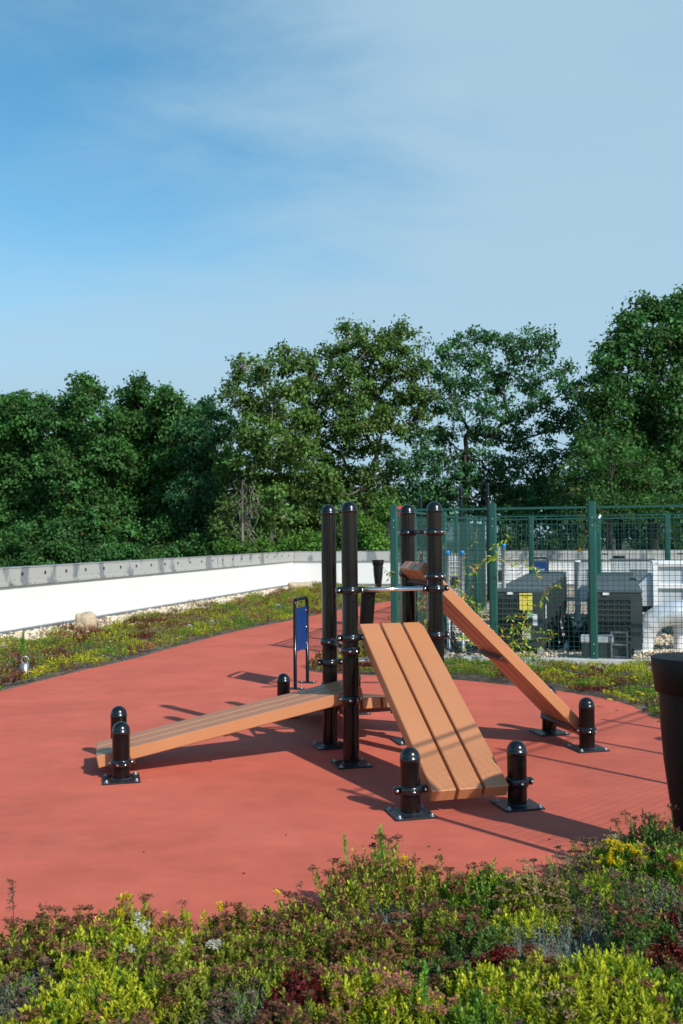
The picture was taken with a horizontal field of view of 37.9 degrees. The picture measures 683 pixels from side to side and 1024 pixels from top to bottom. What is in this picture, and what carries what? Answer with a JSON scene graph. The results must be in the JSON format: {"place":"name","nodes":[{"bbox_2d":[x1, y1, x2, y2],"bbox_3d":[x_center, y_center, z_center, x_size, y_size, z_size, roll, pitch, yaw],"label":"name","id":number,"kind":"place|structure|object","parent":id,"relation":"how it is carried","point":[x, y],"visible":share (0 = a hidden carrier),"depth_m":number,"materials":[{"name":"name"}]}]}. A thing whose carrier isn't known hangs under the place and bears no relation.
{"place":"outdoors","nodes":[
{"label":"outdoors","id":0,"kind":"place"},
{"bbox_2d":[89,514,160,561],"bbox_3d":[-8.666,4.931,40.407,3.093,9.792,3.948,0,-1,-16],"label":"bush","id":1,"kind":"object","parent":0,"point":[125,550],"visible":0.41,"depth_m":39.69,"materials":[{"name":"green plant"}]},
{"bbox_2d":[133,511,184,558],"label":"bush","id":2,"kind":"object","parent":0,"point":[160,528],"visible":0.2,"depth_m":42.18,"materials":[{"name":"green plant"}]},
{"bbox_2d":[152,528,210,557],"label":"bush","id":3,"kind":"object","parent":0,"point":[173,550],"visible":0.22,"depth_m":40.24,"materials":[{"name":"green plant"}]},
{"bbox_2d":[25,540,635,550],"bbox_3d":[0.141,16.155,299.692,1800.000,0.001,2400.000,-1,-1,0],"label":"terrain","id":4,"kind":"structure","parent":0,"point":[614,546],"depth_m":804.14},
{"bbox_2d":[0,530,25,566],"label":"bush","id":5,"kind":"object","parent":4,"relation":"on","point":[3,551],"visible":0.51,"depth_m":41.45,"materials":[{"name":"green plant"}]},
{"bbox_2d":[0,519,49,566],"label":"bush","id":6,"kind":"object","parent":4,"relation":"on","point":[25,532],"visible":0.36,"depth_m":40.90,"materials":[{"name":"green plant"}]},
{"bbox_2d":[0,388,58,565],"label":"tree","id":7,"kind":"object","parent":4,"relation":"on","point":[20,415],"visible":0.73,"depth_m":44.99,"materials":[{"name":"green plant"}]},
{"bbox_2d":[23,508,92,565],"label":"bush","id":8,"kind":"object","parent":4,"relation":"on","point":[54,551],"visible":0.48,"depth_m":40.15,"materials":[{"name":"green plant"}]},
{"bbox_2d":[12,370,138,553],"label":"tree","id":9,"kind":"object","parent":4,"relation":"on","point":[79,442],"visible":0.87,"depth_m":42.76,"materials":[{"name":"green plant"}]},
{"bbox_2d":[63,530,123,562],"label":"bush","id":10,"kind":"object","parent":4,"relation":"on","point":[91,540],"visible":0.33,"depth_m":40.40,"materials":[{"name":"green plant"}]},
{"bbox_2d":[89,370,215,554],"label":"tree","id":11,"kind":"object","parent":4,"relation":"on","point":[148,423],"visible":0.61,"depth_m":44.29,"materials":[{"name":"green plant"}]},
{"bbox_2d":[162,390,239,544],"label":"tree","id":12,"kind":"object","parent":4,"relation":"on","point":[199,497],"visible":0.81,"depth_m":42.25,"materials":[{"name":"green plant"}]},
{"bbox_2d":[158,446,243,526],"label":"tree","id":13,"kind":"object","parent":4,"relation":"on","point":[222,488],"depth_m":60.95,"materials":[{"name":"green plant"}]},
{"bbox_2d":[185,523,231,556],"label":"bush","id":14,"kind":"object","parent":4,"relation":"on","point":[200,551],"visible":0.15,"depth_m":40.02,"materials":[{"name":"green plant"}]},
{"bbox_2d":[230,477,261,551],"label":"dead branches","id":15,"kind":"object","parent":4,"relation":"on","point":[242,517],"visible":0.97,"depth_m":36.98,"materials":[{"name":"grey wood"}]},
{"bbox_2d":[220,475,293,545],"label":"tree","id":16,"kind":"object","parent":4,"relation":"on","point":[256,519],"visible":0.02,"depth_m":61.32,"materials":[{"name":"green plant"}]},
{"bbox_2d":[201,347,325,554],"bbox_3d":[-3.090,1.549,39.912,5.075,16.440,4.897,-1,-1,0],"label":"tree","id":17,"kind":"object","parent":4,"relation":"on","point":[289,449],"visible":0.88,"depth_m":39.30,"materials":[{"name":"green plant"}]},
{"bbox_2d":[203,526,336,555],"bbox_3d":[-2.606,5.095,37.180,4.996,9.199,3.254,-1,-1,0],"label":"bush","id":18,"kind":"object","parent":4,"relation":"on","point":[298,542],"visible":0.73,"depth_m":36.66,"materials":[{"name":"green plant"}]},
{"bbox_2d":[287,478,353,547],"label":"tree","id":19,"kind":"object","parent":4,"relation":"on","point":[308,505],"visible":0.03,"depth_m":60.86,"materials":[{"name":"green plant"}]},
{"bbox_2d":[270,313,443,550],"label":"tree","id":20,"kind":"object","parent":4,"relation":"on","point":[335,486],"visible":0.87,"depth_m":41.57,"materials":[{"name":"green plant"}]},
{"bbox_2d":[366,487,406,550],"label":"tree","id":21,"kind":"object","parent":4,"relation":"on","point":[380,509],"visible":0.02,"depth_m":61.52,"materials":[{"name":"green plant"}]},
{"bbox_2d":[399,486,458,549],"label":"tree","id":22,"kind":"object","parent":4,"relation":"on","point":[417,503],"visible":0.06,"depth_m":62.02,"materials":[{"name":"green plant"}]},
{"bbox_2d":[377,321,600,538],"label":"tree","id":23,"kind":"object","parent":4,"relation":"on","point":[435,460],"visible":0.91,"depth_m":42.74,"materials":[{"name":"green plant"}]},
{"bbox_2d":[485,482,542,549],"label":"tree","id":24,"kind":"object","parent":4,"relation":"on","point":[513,528],"visible":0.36,"depth_m":61.40,"materials":[{"name":"green plant"}]},
{"bbox_2d":[528,470,603,549],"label":"tree","id":25,"kind":"object","parent":4,"relation":"on","point":[551,539],"visible":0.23,"depth_m":61.10,"materials":[{"name":"green plant"}]},
{"bbox_2d":[543,431,682,548],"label":"tree","id":26,"kind":"object","parent":4,"relation":"on","point":[604,487],"visible":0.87,"depth_m":34.09,"materials":[{"name":"green plant"}]},
{"bbox_2d":[570,425,656,548],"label":"tree","id":27,"kind":"object","parent":4,"relation":"on","point":[619,532],"visible":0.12,"depth_m":61.62,"materials":[{"name":"green plant"}]},
{"bbox_2d":[566,284,682,548],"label":"tree","id":28,"kind":"object","parent":4,"relation":"on","point":[612,402],"visible":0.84,"depth_m":37.29,"materials":[{"name":"green plant"}]},
{"bbox_2d":[624,408,682,548],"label":"tree","id":29,"kind":"object","parent":4,"relation":"on","point":[643,533],"visible":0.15,"depth_m":60.51,"materials":[{"name":"green plant"}]},
{"bbox_2d":[4,585,672,669],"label":"roof deck","id":30,"kind":"structure","parent":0,"point":[569,602],"depth_m":22.94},
{"bbox_2d":[75,611,96,630],"bbox_3d":[-4.872,2.113,18.985,0.404,0.430,0.314,-1,-1,0],"label":"boulder","id":31,"kind":"object","parent":30,"relation":"on","point":[87,618],"visible":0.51,"depth_m":18.87,"materials":[{"name":"stone"}]},
{"bbox_2d":[0,551,294,635],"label":"parapet wall","id":32,"kind":"structure","parent":30,"relation":"on","point":[37,597],"depth_m":23.04,"materials":[{"name":"concrete"},{"name":"white paint"}]},
{"bbox_2d":[0,586,296,649],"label":"wall gravel","id":33,"kind":"structure","parent":30,"relation":"on","point":[49,628],"depth_m":22.00,"materials":[{"name":"gravel"}]},
{"bbox_2d":[0,588,399,690],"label":"soil","id":34,"kind":"structure","parent":30,"relation":"on","point":[18,683],"depth_m":15.36,"materials":[{"name":"soil"}]},
{"bbox_2d":[20,630,26,657],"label":"spiky weed","id":35,"kind":"object","parent":34,"relation":"on","point":[22,640],"visible":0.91,"depth_m":13.97,"materials":[{"name":"green plant"}]},
{"bbox_2d":[20,656,28,673],"bbox_3d":[-4.059,1.967,12.768,0.110,0.249,0.110,0,-2,-20],"label":"anchor eye","id":36,"kind":"object","parent":34,"relation":"on","point":[24,666],"visible":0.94,"depth_m":12.73,"materials":[{"name":"metal"}]},
{"bbox_2d":[0,580,399,688],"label":"strip sedum","id":37,"kind":"object","parent":34,"relation":"on","point":[283,597],"visible":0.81,"depth_m":17.53,"materials":[{"name":"green plant"}]},
{"bbox_2d":[287,582,312,589],"bbox_3d":[-1.332,2.435,32.242,0.873,0.340,0.510,-1,-1,0],"label":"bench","id":38,"kind":"object","parent":30,"relation":"on","point":[295,584],"visible":0.41,"depth_m":32.06,"materials":[{"name":"stone"}]},
{"bbox_2d":[0,597,672,962],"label":"play surface","id":39,"kind":"object","parent":30,"relation":"on","point":[204,825],"visible":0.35,"depth_m":6.76,"materials":[{"name":"red rubber"}]},
{"bbox_2d":[290,596,316,689],"bbox_3d":[-0.472,1.512,11.656,0.200,1.040,0.610,-1,-1,14],"label":"information sign","id":40,"kind":"object","parent":39,"relation":"on","point":[300,628],"visible":0.96,"depth_m":11.62,"materials":[{"name":"blue metal"}]},
{"bbox_2d":[96,501,609,820],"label":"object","id":41,"kind":"object","parent":39,"relation":"on","point":[446,754],"visible":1,"depth_m":7.57,"materials":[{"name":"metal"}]},
{"bbox_2d":[419,496,422,602],"bbox_3d":[2.074,0.984,25.983,0.100,2.780,0.100,-1,-1,0],"label":"pull up frame","id":42,"kind":"object","parent":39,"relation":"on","point":[420,502],"visible":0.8,"depth_m":25.96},
{"bbox_2d":[372,560,383,586],"bbox_3d":[1.187,2.038,32.259,0.390,0.978,0.390,-1,-1,0],"label":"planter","id":43,"kind":"object","parent":30,"relation":"on","point":[378,569],"visible":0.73,"depth_m":32.14,"materials":[{"name":"plastic"}]},
{"bbox_2d":[398,506,401,619],"bbox_3d":[1.019,1.031,16.996,0.140,2.260,0.046,0,-1,-6],"label":"warning board","id":44,"kind":"object","parent":30,"relation":"on","point":[399,507],"visible":0.13,"depth_m":17.00,"materials":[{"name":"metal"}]},
{"bbox_2d":[398,507,485,630],"bbox_3d":[2.065,1.101,18.757,0.095,2.190,10.013,-1,-1,15],"label":"fence","id":45,"kind":"object","parent":30,"relation":"on","point":[459,526],"visible":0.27,"depth_m":20.37,"materials":[{"name":"green metal"}]},
{"bbox_2d":[380,531,477,624],"bbox_3d":[1.491,1.208,16.763,1.624,1.802,6.639,-1,-1,9],"label":"climbing vine","id":46,"kind":"object","parent":45,"relation":"attached to","point":[389,573],"visible":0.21,"depth_m":15.60,"materials":[{"name":"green plant"}]},
{"bbox_2d":[459,482,489,602],"bbox_3d":[3.478,0.797,25.988,0.823,3.130,0.125,-1,-1,0],"label":"pull up frame","id":47,"kind":"object","parent":30,"relation":"on","point":[486,497],"visible":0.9,"depth_m":25.97,"materials":[{"name":"metal"}]},
{"bbox_2d":[309,653,659,718],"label":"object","id":48,"kind":"structure","parent":30,"relation":"on","point":[489,679],"depth_m":11.68,"materials":[{"name":"plant"}]},
{"bbox_2d":[309,644,659,714],"bbox_3d":[2.772,1.891,11.593,8.134,0.223,4.147,-1,-2,32],"label":"fence bed sedum","id":49,"kind":"object","parent":48,"relation":"on","point":[549,668],"visible":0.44,"depth_m":11.98,"materials":[{"name":"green plant"}]},
{"bbox_2d":[316,661,653,699],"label":"yellow blooms","id":50,"kind":"object","parent":49,"relation":"on","point":[614,683],"visible":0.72,"depth_m":10.44,"materials":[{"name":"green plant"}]},
{"bbox_2d":[294,550,682,585],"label":"parapet wall","id":51,"kind":"structure","parent":30,"relation":"on","point":[307,566],"depth_m":35.20,"materials":[{"name":"white painted render"},{"name":"grey concrete"}]},
{"bbox_2d":[497,586,547,653],"bbox_3d":[2.714,1.621,15.057,0.790,0.955,0.792,-1,-1,15],"label":"condenser unit","id":52,"kind":"object","parent":30,"relation":"on","point":[509,590],"visible":0.52,"depth_m":14.71,"materials":[{"name":"black"}]},
{"bbox_2d":[506,582,552,628],"bbox_3d":[3.058,1.650,16.337,0.780,0.955,0.780,-1,-1,15],"label":"condenser unit","id":53,"kind":"object","parent":30,"relation":"on","point":[518,584],"visible":0.18,"depth_m":16.03,"materials":[{"name":"metal"}]},
{"bbox_2d":[510,579,557,625],"bbox_3d":[3.404,1.678,17.611,0.780,0.955,0.780,-1,-1,15],"label":"condenser unit","id":54,"kind":"object","parent":30,"relation":"on","point":[539,581],"visible":0.21,"depth_m":17.31,"materials":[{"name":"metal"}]},
{"bbox_2d":[517,576,560,620],"bbox_3d":[3.750,1.707,18.884,0.780,0.955,0.780,-1,-1,15],"label":"condenser unit","id":55,"kind":"object","parent":30,"relation":"on","point":[558,592],"visible":0.24,"depth_m":18.60,"materials":[{"name":"metal"}]},
{"bbox_2d":[534,557,548,569],"bbox_3d":[5.380,1.798,26.963,0.530,1.140,0.200,-1,-1,10],"label":"information sign","id":56,"kind":"object","parent":30,"relation":"on","point":[543,565],"visible":0.34,"depth_m":26.96,"materials":[{"name":"blue metal"}]},
{"bbox_2d":[523,574,564,621],"bbox_3d":[4.097,1.735,20.158,0.780,0.955,0.780,-1,-1,15],"label":"condenser unit","id":57,"kind":"object","parent":30,"relation":"on","point":[562,593],"visible":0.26,"depth_m":19.84,"materials":[{"name":"metal"}]},
{"bbox_2d":[528,571,566,616],"bbox_3d":[4.443,1.764,21.431,0.780,0.955,0.780,-1,-1,15],"label":"condenser unit","id":58,"kind":"object","parent":30,"relation":"on","point":[565,582],"visible":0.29,"depth_m":21.11,"materials":[{"name":"metal"}]},
{"bbox_2d":[444,655,651,668],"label":"kerb","id":59,"kind":"structure","parent":30,"relation":"on","point":[602,660],"depth_m":13.15,"materials":[{"name":"concrete"}]},
{"bbox_2d":[390,501,682,659],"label":"fence","id":60,"kind":"object","parent":59,"relation":"on","point":[592,575],"visible":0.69,"depth_m":13.28,"materials":[{"name":"green metal"}]},
{"bbox_2d":[450,521,587,656],"bbox_3d":[2.384,1.096,13.357,1.911,1.937,0.349,-1,-1,0],"label":"climbing vine","id":61,"kind":"object","parent":60,"relation":"attached to","point":[526,632],"visible":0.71,"depth_m":13.35,"materials":[{"name":"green plant"}]},
{"bbox_2d":[444,612,682,658],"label":"enclosure gravel","id":62,"kind":"structure","parent":30,"relation":"on","point":[659,640],"depth_m":15.23,"materials":[{"name":"gravel"}]},
{"bbox_2d":[446,551,464,653],"bbox_3d":[1.680,1.333,14.689,0.273,1.530,0.113,-1,-1,6],"label":"pipe rack","id":63,"kind":"object","parent":62,"relation":"on","point":[452,562],"visible":0.42,"depth_m":14.67,"materials":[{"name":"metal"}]},
{"bbox_2d":[444,617,477,653],"bbox_3d":[1.867,1.831,14.832,0.934,0.537,0.524,0,-1,-10],"label":"cable bundle","id":64,"kind":"object","parent":63,"relation":"hanging from","point":[454,649],"visible":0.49,"depth_m":14.65,"materials":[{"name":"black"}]},
{"bbox_2d":[497,544,505,587],"bbox_3d":[2.425,1.295,15.200,0.176,1.620,0.113,-1,-1,0],"label":"pipe rack","id":65,"kind":"object","parent":62,"relation":"on","point":[501,576],"visible":0.44,"depth_m":15.17,"materials":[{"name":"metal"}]},
{"bbox_2d":[547,614,587,649],"bbox_3d":[3.588,1.831,15.353,1.445,0.545,0.541,0,-1,-13],"label":"cable bundle","id":66,"kind":"object","parent":62,"relation":"on","point":[571,628],"visible":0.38,"depth_m":15.14,"materials":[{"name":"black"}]},
{"bbox_2d":[564,623,577,650],"bbox_3d":[3.819,2.058,16.544,0.070,0.155,3.510,-1,-1,16],"label":"conduit","id":67,"kind":"object","parent":62,"relation":"on","point":[567,643],"visible":0.51,"depth_m":14.93,"materials":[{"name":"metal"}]},
{"bbox_2d":[581,631,630,658],"bbox_3d":[3.686,1.851,13.902,0.670,0.402,0.345,-1,-1,15],"label":"electrical box","id":68,"kind":"object","parent":62,"relation":"on","point":[607,641],"visible":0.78,"depth_m":13.76,"materials":[{"name":"metal"}]},
{"bbox_2d":[633,600,682,650],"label":"duct","id":69,"kind":"object","parent":62,"relation":"on","point":[655,619],"visible":0.6,"depth_m":14.67,"materials":[{"name":"metal"}]},
{"bbox_2d":[469,515,682,618],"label":"fence","id":70,"kind":"object","parent":30,"relation":"on","point":[666,539],"visible":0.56,"depth_m":20.22,"materials":[{"name":"green metal"}]},
{"bbox_2d":[574,560,580,619],"bbox_3d":[4.780,1.594,20.166,0.136,1.225,0.136,-1,-1,0],"label":"vent pipe","id":71,"kind":"object","parent":30,"relation":"on","point":[577,577],"visible":0.88,"depth_m":20.12,"materials":[{"name":"metal"}]},
{"bbox_2d":[587,587,642,654],"bbox_3d":[4.038,1.601,14.714,0.780,0.955,0.780,-1,-1,15],"label":"condenser unit","id":72,"kind":"object","parent":30,"relation":"on","point":[623,600],"visible":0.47,"depth_m":14.34,"materials":[{"name":"metal"}]},
{"bbox_2d":[597,577,634,579],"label":"condenser unit","id":73,"kind":"object","parent":30,"relation":"on","point":[615,578],"visible":0.02,"depth_m":17.96,"materials":[{"name":"metal"}]},
{"bbox_2d":[597,574,634,577],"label":"condenser unit","id":74,"kind":"object","parent":30,"relation":"on","point":[615,576],"visible":0.03,"depth_m":19.15,"materials":[{"name":"metal"}]},
{"bbox_2d":[597,581,637,583],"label":"condenser unit","id":75,"kind":"object","parent":30,"relation":"on","point":[617,582],"visible":0.03,"depth_m":16.74,"materials":[{"name":"metal"}]},
{"bbox_2d":[601,572,633,574],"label":"condenser unit","id":76,"kind":"object","parent":30,"relation":"on","point":[616,573],"visible":0.04,"depth_m":20.37,"materials":[{"name":"metal"}]},
{"bbox_2d":[597,583,639,587],"bbox_3d":[4.358,1.627,15.891,0.780,0.955,0.780,-1,-1,15],"label":"condenser unit","id":77,"kind":"object","parent":30,"relation":"on","point":[638,586],"visible":0.02,"depth_m":15.74,"materials":[{"name":"metal"}]},
{"bbox_2d":[609,558,654,581],"bbox_3d":[7.434,1.754,25.463,1.110,1.120,0.760,-1,-1,15],"label":"equipment housing","id":78,"kind":"object","parent":30,"relation":"on","point":[627,563],"visible":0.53,"depth_m":25.14,"materials":[{"name":"metal"}]},
{"bbox_2d":[638,560,682,636],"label":"air handler","id":79,"kind":"object","parent":30,"relation":"on","point":[663,586],"visible":0.48,"depth_m":16.95,"materials":[{"name":"white paint"}]},
{"bbox_2d":[672,624,682,650],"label":"duct","id":80,"kind":"object","parent":30,"relation":"on","point":[678,633],"visible":0.45,"depth_m":14.88,"materials":[{"name":"metal"}]},
{"bbox_2d":[0,856,682,1023],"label":"front soil","id":81,"kind":"structure","parent":0,"point":[576,937],"depth_m":4.19,"materials":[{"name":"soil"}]},
{"bbox_2d":[5,879,16,947],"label":"seed stem","id":82,"kind":"object","parent":81,"relation":"on","point":[11,888],"visible":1,"depth_m":4.23,"materials":[{"name":"brown plant"}]},
{"bbox_2d":[117,909,125,952],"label":"flower stem","id":83,"kind":"object","parent":81,"relation":"on","point":[119,913],"visible":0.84,"depth_m":4.12,"materials":[{"name":"yellow plant"}]},
{"bbox_2d":[117,891,132,924],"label":"flower stem","id":84,"kind":"object","parent":81,"relation":"on","point":[128,896],"visible":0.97,"depth_m":4.18,"materials":[{"name":"yellow plant"}]},
{"bbox_2d":[215,901,223,927],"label":"flower stem","id":85,"kind":"object","parent":81,"relation":"on","point":[219,906],"visible":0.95,"depth_m":4.19,"materials":[{"name":"yellow plant"}]},
{"bbox_2d":[271,888,281,909],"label":"flower stem","id":86,"kind":"object","parent":81,"relation":"on","point":[277,891],"visible":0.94,"depth_m":4.24,"materials":[{"name":"yellow plant"}]},
{"bbox_2d":[1,904,608,963],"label":"ground cover plant","id":87,"kind":"object","parent":81,"relation":"on","point":[564,938],"visible":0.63,"depth_m":4.07,"materials":[{"name":"green plant"}]},
{"bbox_2d":[0,809,682,1023],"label":"sedum","id":88,"kind":"object","parent":81,"relation":"on","point":[613,962],"visible":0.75,"depth_m":3.80,"materials":[{"name":"green plant"}]},
{"bbox_2d":[131,912,140,930],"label":"flower stem","id":89,"kind":"object","parent":88,"relation":"on","point":[136,914],"visible":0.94,"depth_m":4.11,"materials":[{"name":"white plant"}]},
{"bbox_2d":[132,920,149,941],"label":"flower stem","id":90,"kind":"object","parent":88,"relation":"on","point":[143,927],"visible":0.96,"depth_m":4.02,"materials":[{"name":"white plant"}]},
{"bbox_2d":[205,939,221,962],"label":"flower stem","id":91,"kind":"object","parent":88,"relation":"on","point":[214,947],"visible":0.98,"depth_m":3.88,"materials":[{"name":"white plant"}]},
{"bbox_2d":[399,854,408,905],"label":"flower stem","id":92,"kind":"object","parent":88,"relation":"on","point":[403,858],"visible":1,"depth_m":4.38,"materials":[{"name":"yellow plant"}]},
{"bbox_2d":[0,804,682,1023],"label":"sedum seed heads","id":93,"kind":"object","parent":81,"relation":"on","point":[300,985],"visible":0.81,"depth_m":3.93,"materials":[{"name":"plant"}]},
{"bbox_2d":[341,832,353,916],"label":"spiky weed","id":94,"kind":"object","parent":81,"relation":"on","point":[345,844],"visible":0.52,"depth_m":4.54,"materials":[{"name":"green plant"}]},
{"bbox_2d":[370,824,393,919],"bbox_3d":[0.183,1.616,4.457,0.127,0.447,0.134,-1,-1,0],"label":"spiky weed","id":95,"kind":"object","parent":81,"relation":"on","point":[381,847],"visible":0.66,"depth_m":4.45,"materials":[{"name":"green plant"}]},
{"bbox_2d":[416,959,434,1023],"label":"spiky weed","id":96,"kind":"object","parent":81,"relation":"on","point":[425,986],"visible":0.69,"depth_m":3.39,"materials":[{"name":"green plant"}]},
{"bbox_2d":[262,909,682,1022],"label":"red sedum","id":97,"kind":"object","parent":81,"relation":"on","point":[669,947],"visible":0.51,"depth_m":3.68,"materials":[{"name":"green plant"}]},
{"bbox_2d":[594,893,603,953],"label":"seed stem","id":98,"kind":"object","parent":81,"relation":"on","point":[596,921],"visible":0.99,"depth_m":4.08,"materials":[{"name":"brown plant"}]},
{"bbox_2d":[596,850,623,901],"bbox_3d":[1.261,1.713,4.670,0.133,0.244,0.086,-1,-2,34],"label":"flower stem","id":99,"kind":"object","parent":81,"relation":"on","point":[609,860],"visible":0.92,"depth_m":4.67,"materials":[{"name":"yellow plant"}]},
{"bbox_2d":[602,838,627,887],"bbox_3d":[1.310,1.687,4.750,0.125,0.260,0.166,-1,-1,0],"label":"flower stem","id":100,"kind":"object","parent":81,"relation":"on","point":[612,842],"visible":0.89,"depth_m":4.74,"materials":[{"name":"yellow plant"}]},
{"bbox_2d":[626,841,648,882],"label":"flower stem","id":101,"kind":"object","parent":81,"relation":"on","point":[635,851],"visible":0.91,"depth_m":4.72,"materials":[{"name":"yellow plant"}]},
{"bbox_2d":[651,652,682,842],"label":"planter","id":102,"kind":"object","parent":81,"relation":"on","point":[667,670],"visible":0.87,"depth_m":5.19,"materials":[{"name":"plastic"}]},
{"bbox_2d":[671,859,682,884],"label":"flower stem","id":103,"kind":"object","parent":81,"relation":"on","point":[676,864],"visible":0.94,"depth_m":4.60,"materials":[{"name":"yellow plant"}]},
{"bbox_2d":[0,0,682,539],"label":"sky","id":104,"kind":"structure","parent":0,"point":[186,186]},
{"bbox_2d":[360,587,377,623],"bbox_3d":[0.508,1.844,19.460,0.410,0.747,0.410,3,-1,0],"label":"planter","id":105,"kind":"object","parent":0,"point":[367,605],"visible":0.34,"depth_m":19.34,"materials":[{"name":"plastic"}]},
{"bbox_2d":[357,492,416,550],"bbox_3d":[1.574,4.461,37.961,2.504,10.430,4.296,0,-1,-19],"label":"bush","id":106,"kind":"object","parent":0,"point":[370,535],"visible":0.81,"depth_m":37.12,"materials":[{"name":"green plant"}]},
{"bbox_2d":[573,559,603,599],"bbox_3d":[6.693,1.823,26.962,0.810,1.070,0.660,-1,-1,15],"label":"equipment housing","id":107,"kind":"object","parent":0,"point":[582,564],"visible":0.34,"depth_m":26.71,"materials":[{"name":"metal"}]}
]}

